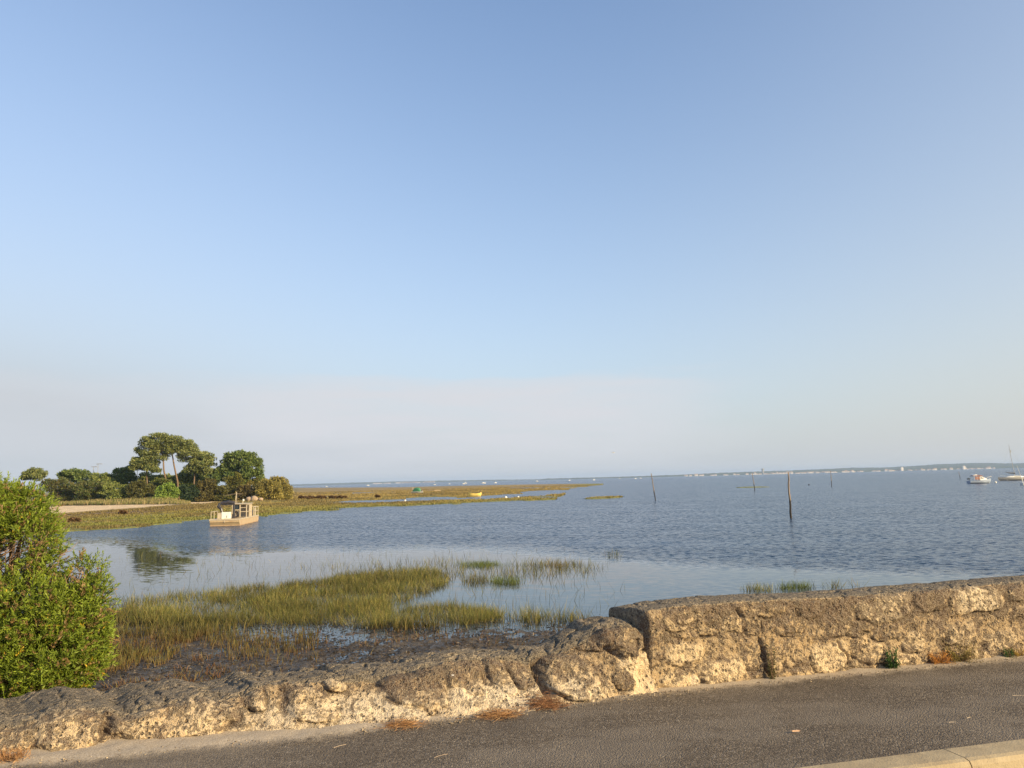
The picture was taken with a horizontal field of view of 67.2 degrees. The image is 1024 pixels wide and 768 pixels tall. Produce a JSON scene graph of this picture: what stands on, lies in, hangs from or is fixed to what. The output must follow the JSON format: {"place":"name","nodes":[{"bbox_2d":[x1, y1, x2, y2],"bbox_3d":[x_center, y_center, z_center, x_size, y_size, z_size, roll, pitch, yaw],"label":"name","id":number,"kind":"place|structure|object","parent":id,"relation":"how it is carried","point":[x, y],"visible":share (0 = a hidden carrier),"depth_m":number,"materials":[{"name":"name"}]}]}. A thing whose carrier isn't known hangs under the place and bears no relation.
{"place":"outdoors","nodes":[
{"label":"outdoors","id":0,"kind":"place"},
{"bbox_2d":[26,484,761,690],"bbox_3d":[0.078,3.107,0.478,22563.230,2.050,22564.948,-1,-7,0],"label":"ground","id":1,"kind":"structure","parent":0,"point":[301,663],"depth_m":16.63,"materials":[{"name":"soil"}]},
{"bbox_2d":[19,467,48,499],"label":"pine tree","id":2,"kind":"object","parent":1,"relation":"on","point":[36,474],"visible":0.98,"depth_m":208.05,"materials":[{"name":"green plant"}]},
{"bbox_2d":[38,476,75,500],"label":"tree","id":3,"kind":"object","parent":1,"relation":"on","point":[59,486],"visible":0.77,"depth_m":190.01,"materials":[{"name":"green plant"}]},
{"bbox_2d":[0,471,121,698],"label":"shrub","id":4,"kind":"object","parent":1,"relation":"on","point":[44,644],"visible":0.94,"depth_m":6.79,"materials":[{"name":"green plant"}]},
{"bbox_2d":[56,468,91,499],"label":"tree","id":5,"kind":"object","parent":1,"relation":"on","point":[72,475],"visible":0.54,"depth_m":197.92,"materials":[{"name":"green plant"}]},
{"bbox_2d":[67,516,81,521],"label":"tussock","id":6,"kind":"object","parent":1,"relation":"on","point":[74,519],"visible":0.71,"depth_m":85.18,"materials":[{"name":"brown plant"}]},
{"bbox_2d":[67,480,107,500],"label":"bush","id":7,"kind":"object","parent":1,"relation":"on","point":[88,488],"visible":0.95,"depth_m":188.91,"materials":[{"name":"green plant"}]},
{"bbox_2d":[88,472,115,498],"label":"tree","id":8,"kind":"object","parent":1,"relation":"on","point":[102,477],"visible":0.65,"depth_m":197.12,"materials":[{"name":"green plant"}]},
{"bbox_2d":[101,482,129,500],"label":"bush","id":9,"kind":"object","parent":1,"relation":"on","point":[111,490],"visible":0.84,"depth_m":187.11,"materials":[{"name":"green plant"}]},
{"bbox_2d":[50,496,190,505],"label":"reeds","id":10,"kind":"object","parent":1,"relation":"on","point":[140,501],"visible":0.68,"depth_m":175.88,"materials":[{"name":"beige plant"}]},
{"bbox_2d":[106,465,138,495],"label":"tree","id":11,"kind":"object","parent":1,"relation":"on","point":[124,475],"visible":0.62,"depth_m":199.14,"materials":[{"name":"green plant"}]},
{"bbox_2d":[118,510,127,514],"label":"tussock","id":12,"kind":"object","parent":1,"relation":"on","point":[121,512],"visible":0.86,"depth_m":108.99,"materials":[{"name":"brown plant"}]},
{"bbox_2d":[124,479,155,498],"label":"bush","id":13,"kind":"object","parent":1,"relation":"on","point":[135,488],"visible":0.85,"depth_m":186.53,"materials":[{"name":"green plant"}]},
{"bbox_2d":[128,455,161,484],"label":"pine tree","id":14,"kind":"object","parent":1,"relation":"on","point":[142,464],"visible":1,"depth_m":194.20,"materials":[{"name":"green plant"}]},
{"bbox_2d":[137,472,163,492],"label":"tree","id":15,"kind":"object","parent":1,"relation":"on","point":[142,475],"visible":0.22,"depth_m":201.71,"materials":[{"name":"green plant"}]},
{"bbox_2d":[133,432,174,478],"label":"pine tree","id":16,"kind":"object","parent":1,"relation":"on","point":[153,447],"visible":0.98,"depth_m":194.74,"materials":[{"name":"green plant"}]},
{"bbox_2d":[149,476,173,488],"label":"bush","id":17,"kind":"object","parent":1,"relation":"on","point":[157,481],"visible":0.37,"depth_m":189.89,"materials":[{"name":"green plant"}]},
{"bbox_2d":[151,482,182,498],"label":"bush","id":18,"kind":"object","parent":1,"relation":"on","point":[166,490],"visible":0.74,"depth_m":182.70,"materials":[{"name":"green plant"}]},
{"bbox_2d":[163,473,181,489],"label":"tree","id":19,"kind":"object","parent":1,"relation":"on","point":[168,476],"visible":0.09,"depth_m":206.32,"materials":[{"name":"green plant"}]},
{"bbox_2d":[163,434,201,497],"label":"pine tree","id":20,"kind":"object","parent":1,"relation":"on","point":[180,446],"visible":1,"depth_m":194.89,"materials":[{"name":"green plant"}]},
{"bbox_2d":[173,472,204,496],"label":"tree","id":21,"kind":"object","parent":1,"relation":"on","point":[188,479],"visible":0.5,"depth_m":197.01,"materials":[{"name":"green plant"}]},
{"bbox_2d":[179,484,200,501],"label":"bush","id":22,"kind":"object","parent":1,"relation":"on","point":[190,492],"visible":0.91,"depth_m":183.83,"materials":[{"name":"green plant"}]},
{"bbox_2d":[182,451,217,484],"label":"pine tree","id":23,"kind":"object","parent":1,"relation":"on","point":[203,466],"visible":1,"depth_m":194.24,"materials":[{"name":"green plant"}]},
{"bbox_2d":[195,477,217,501],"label":"bush","id":24,"kind":"object","parent":1,"relation":"on","point":[209,495],"visible":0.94,"depth_m":185.12,"materials":[{"name":"green plant"}]},
{"bbox_2d":[203,474,219,491],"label":"tree","id":25,"kind":"object","parent":1,"relation":"on","point":[210,477],"visible":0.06,"depth_m":206.31,"materials":[{"name":"green plant"}]},
{"bbox_2d":[213,485,236,500],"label":"bush","id":26,"kind":"object","parent":1,"relation":"on","point":[222,490],"visible":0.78,"depth_m":185.40,"materials":[{"name":"green plant"}]},
{"bbox_2d":[221,472,244,500],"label":"bush","id":27,"kind":"object","parent":1,"relation":"on","point":[236,480],"visible":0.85,"depth_m":187.21,"materials":[{"name":"green plant"}]},
{"bbox_2d":[212,449,264,494],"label":"oak tree","id":28,"kind":"object","parent":1,"relation":"on","point":[242,461],"visible":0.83,"depth_m":194.03,"materials":[{"name":"green plant"}]},
{"bbox_2d":[234,483,254,499],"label":"bush","id":29,"kind":"object","parent":1,"relation":"on","point":[246,491],"visible":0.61,"depth_m":184.83,"materials":[{"name":"green plant"}]},
{"bbox_2d":[247,476,266,489],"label":"tree","id":30,"kind":"object","parent":1,"relation":"on","point":[253,481],"visible":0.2,"depth_m":194.30,"materials":[{"name":"green plant"}]},
{"bbox_2d":[251,478,283,499],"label":"bush","id":31,"kind":"object","parent":1,"relation":"on","point":[266,489],"visible":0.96,"depth_m":183.75,"materials":[{"name":"green plant"}]},
{"bbox_2d":[269,475,293,499],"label":"bush","id":32,"kind":"object","parent":1,"relation":"on","point":[287,493],"visible":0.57,"depth_m":189.63,"materials":[{"name":"green plant"}]},
{"bbox_2d":[29,611,576,690],"bbox_3d":[-6.003,5.372,14.671,18.077,0.475,15.228,-1,-7,0],"label":"seaweed debris","id":33,"kind":"object","parent":1,"relation":"on","point":[342,652],"visible":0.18,"depth_m":16.56,"materials":[{"name":"brown plant"}]},
{"bbox_2d":[316,495,326,498],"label":"tussock","id":34,"kind":"object","parent":1,"relation":"on","point":[321,496],"visible":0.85,"depth_m":190.16,"materials":[{"name":"brown plant"}]},
{"bbox_2d":[91,626,558,690],"bbox_3d":[-5.021,4.884,13.072,13.815,0.857,12.960,-1,-7,0],"label":"glasswort","id":35,"kind":"object","parent":1,"relation":"on","point":[213,665],"visible":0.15,"depth_m":15.88,"materials":[{"name":"brown plant"}]},
{"bbox_2d":[411,487,422,492],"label":"fishing boat","id":36,"kind":"object","parent":1,"relation":"on","point":[417,490],"visible":0.77,"depth_m":247.28,"materials":[{"name":"green metal"}]},
{"bbox_2d":[67,545,866,674],"bbox_3d":[-6.122,7.470,30.634,24.911,0.813,29.905,2,-8,-26],"label":"cordgrass","id":37,"kind":"object","parent":1,"relation":"on","point":[151,616],"visible":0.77,"depth_m":21.16,"materials":[{"name":"green plant"}]},
{"bbox_2d":[468,492,484,496],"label":"dinghy","id":38,"kind":"object","parent":1,"relation":"on","point":[473,494],"visible":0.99,"depth_m":175.19,"materials":[{"name":"yellow paint"}]},
{"bbox_2d":[290,479,535,485],"bbox_3d":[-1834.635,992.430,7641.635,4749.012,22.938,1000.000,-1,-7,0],"label":"hills","id":39,"kind":"structure","parent":0,"point":[391,482],"depth_m":7415.60,"materials":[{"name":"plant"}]},
{"bbox_2d":[0,655,1023,767],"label":"footpath","id":40,"kind":"structure","parent":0,"point":[856,715],"depth_m":5.16,"materials":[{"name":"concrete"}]},
{"bbox_2d":[0,741,36,764],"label":"weed","id":41,"kind":"object","parent":40,"relation":"on","point":[12,757],"visible":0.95,"depth_m":4.90,"materials":[{"name":"orange plant"}]},
{"bbox_2d":[0,616,658,751],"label":"stone wall","id":42,"kind":"structure","parent":40,"relation":"on","point":[594,659],"depth_m":5.72,"materials":[{"name":"beige stone"}]},
{"bbox_2d":[372,714,431,730],"bbox_3d":[-0.757,2.385,5.404,0.471,0.144,0.354,-1,-7,0],"label":"dry needle clump","id":43,"kind":"object","parent":40,"relation":"on","point":[409,723],"visible":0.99,"depth_m":5.40,"materials":[{"name":"brown plant"}]},
{"bbox_2d":[458,702,524,721],"bbox_3d":[-0.157,2.387,5.569,0.550,0.167,0.368,-1,-7,0],"label":"dry needle clump","id":44,"kind":"object","parent":40,"relation":"on","point":[491,714],"visible":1,"depth_m":5.57,"materials":[{"name":"brown plant"}]},
{"bbox_2d":[513,676,576,714],"bbox_3d":[0.198,2.361,5.796,0.688,0.269,0.504,-1,-7,0],"label":"dry needle clump","id":45,"kind":"object","parent":40,"relation":"on","point":[550,701],"visible":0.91,"depth_m":5.74,"materials":[{"name":"brown plant"}]},
{"bbox_2d":[766,633,778,678],"bbox_3d":[2.158,2.276,6.410,0.092,0.397,0.071,-1,-7,0],"label":"weed","id":46,"kind":"object","parent":40,"relation":"on","point":[771,670],"visible":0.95,"depth_m":6.40,"materials":[{"name":"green plant"}]},
{"bbox_2d":[609,575,1023,687],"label":"stone wall","id":47,"kind":"structure","parent":40,"relation":"on","point":[697,640],"depth_m":6.63,"materials":[{"name":"beige stone"}]},
{"bbox_2d":[800,749,970,767],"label":"kerb","id":48,"kind":"structure","parent":40,"relation":"on","point":[942,758],"depth_m":4.49,"materials":[{"name":"concrete"}]},
{"bbox_2d":[884,647,900,668],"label":"weed","id":49,"kind":"object","parent":40,"relation":"on","point":[894,663],"visible":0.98,"depth_m":6.67,"materials":[{"name":"green plant"}]},
{"bbox_2d":[927,649,955,663],"bbox_3d":[3.764,2.408,6.789,0.249,0.153,0.186,-1,-7,0],"label":"weed","id":50,"kind":"object","parent":40,"relation":"on","point":[938,660],"visible":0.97,"depth_m":6.77,"materials":[{"name":"orange plant"}]},
{"bbox_2d":[942,641,984,663],"bbox_3d":[3.990,2.366,6.843,0.350,0.239,0.338,-1,-7,0],"label":"weed","id":51,"kind":"object","parent":40,"relation":"on","point":[960,657],"visible":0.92,"depth_m":6.82,"materials":[{"name":"brown plant"}]},
{"bbox_2d":[945,739,1023,767],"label":"kerb","id":52,"kind":"structure","parent":40,"relation":"on","point":[1006,754],"depth_m":4.59,"materials":[{"name":"concrete"}]},
{"bbox_2d":[1001,647,1014,657],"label":"weed","id":53,"kind":"object","parent":40,"relation":"on","point":[1009,654],"visible":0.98,"depth_m":6.96,"materials":[{"name":"green plant"}]},
{"bbox_2d":[1011,647,1023,656],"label":"weed","id":54,"kind":"object","parent":40,"relation":"on","point":[1016,654],"visible":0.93,"depth_m":6.98,"materials":[{"name":"brown plant"}]},
{"bbox_2d":[0,0,1023,490],"label":"sky","id":55,"kind":"structure","parent":0,"point":[328,241],"materials":[{"name":"blue"}]},
{"bbox_2d":[1,468,1023,682],"bbox_3d":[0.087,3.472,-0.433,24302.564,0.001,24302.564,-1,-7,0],"label":"water","id":56,"kind":"structure","parent":0,"point":[684,536],"depth_m":42.64,"materials":[{"name":"blue liquid"}]},
{"bbox_2d":[209,492,258,525],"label":"barge","id":57,"kind":"object","parent":56,"relation":"on","point":[243,513],"visible":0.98,"depth_m":72.23,"materials":[{"name":"metal"}]},
{"bbox_2d":[8,484,622,533],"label":"salt marsh plants","id":58,"kind":"object","parent":56,"relation":"on","point":[112,521],"visible":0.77,"depth_m":130.41,"materials":[{"name":"green plant"}]},
{"bbox_2d":[788,472,791,517],"bbox_3d":[21.812,9.034,60.503,0.201,4.193,0.212,-1,-7,0],"label":"mooring pole","id":59,"kind":"object","parent":56,"relation":"in","point":[790,513],"visible":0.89,"depth_m":60.45,"materials":[{"name":"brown wood"}]},
{"bbox_2d":[966,474,990,483],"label":"motor cruiser","id":60,"kind":"object","parent":56,"relation":"on","point":[979,479],"visible":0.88,"depth_m":182.64,"materials":[{"name":"white paint"}]},
{"bbox_2d":[998,448,1023,480],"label":"sailing boat","id":61,"kind":"object","parent":56,"relation":"on","point":[1010,478],"visible":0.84,"depth_m":212.54,"materials":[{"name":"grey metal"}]},
{"bbox_2d":[8,657,1023,767],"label":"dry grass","id":62,"kind":"structure","parent":0,"point":[678,691],"depth_m":5.58,"materials":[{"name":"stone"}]},
{"bbox_2d":[536,463,1023,479],"bbox_3d":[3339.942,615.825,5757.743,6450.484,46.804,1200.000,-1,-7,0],"label":"hills","id":63,"kind":"structure","parent":0,"point":[966,465],"depth_m":5421.96,"materials":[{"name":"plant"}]}
]}

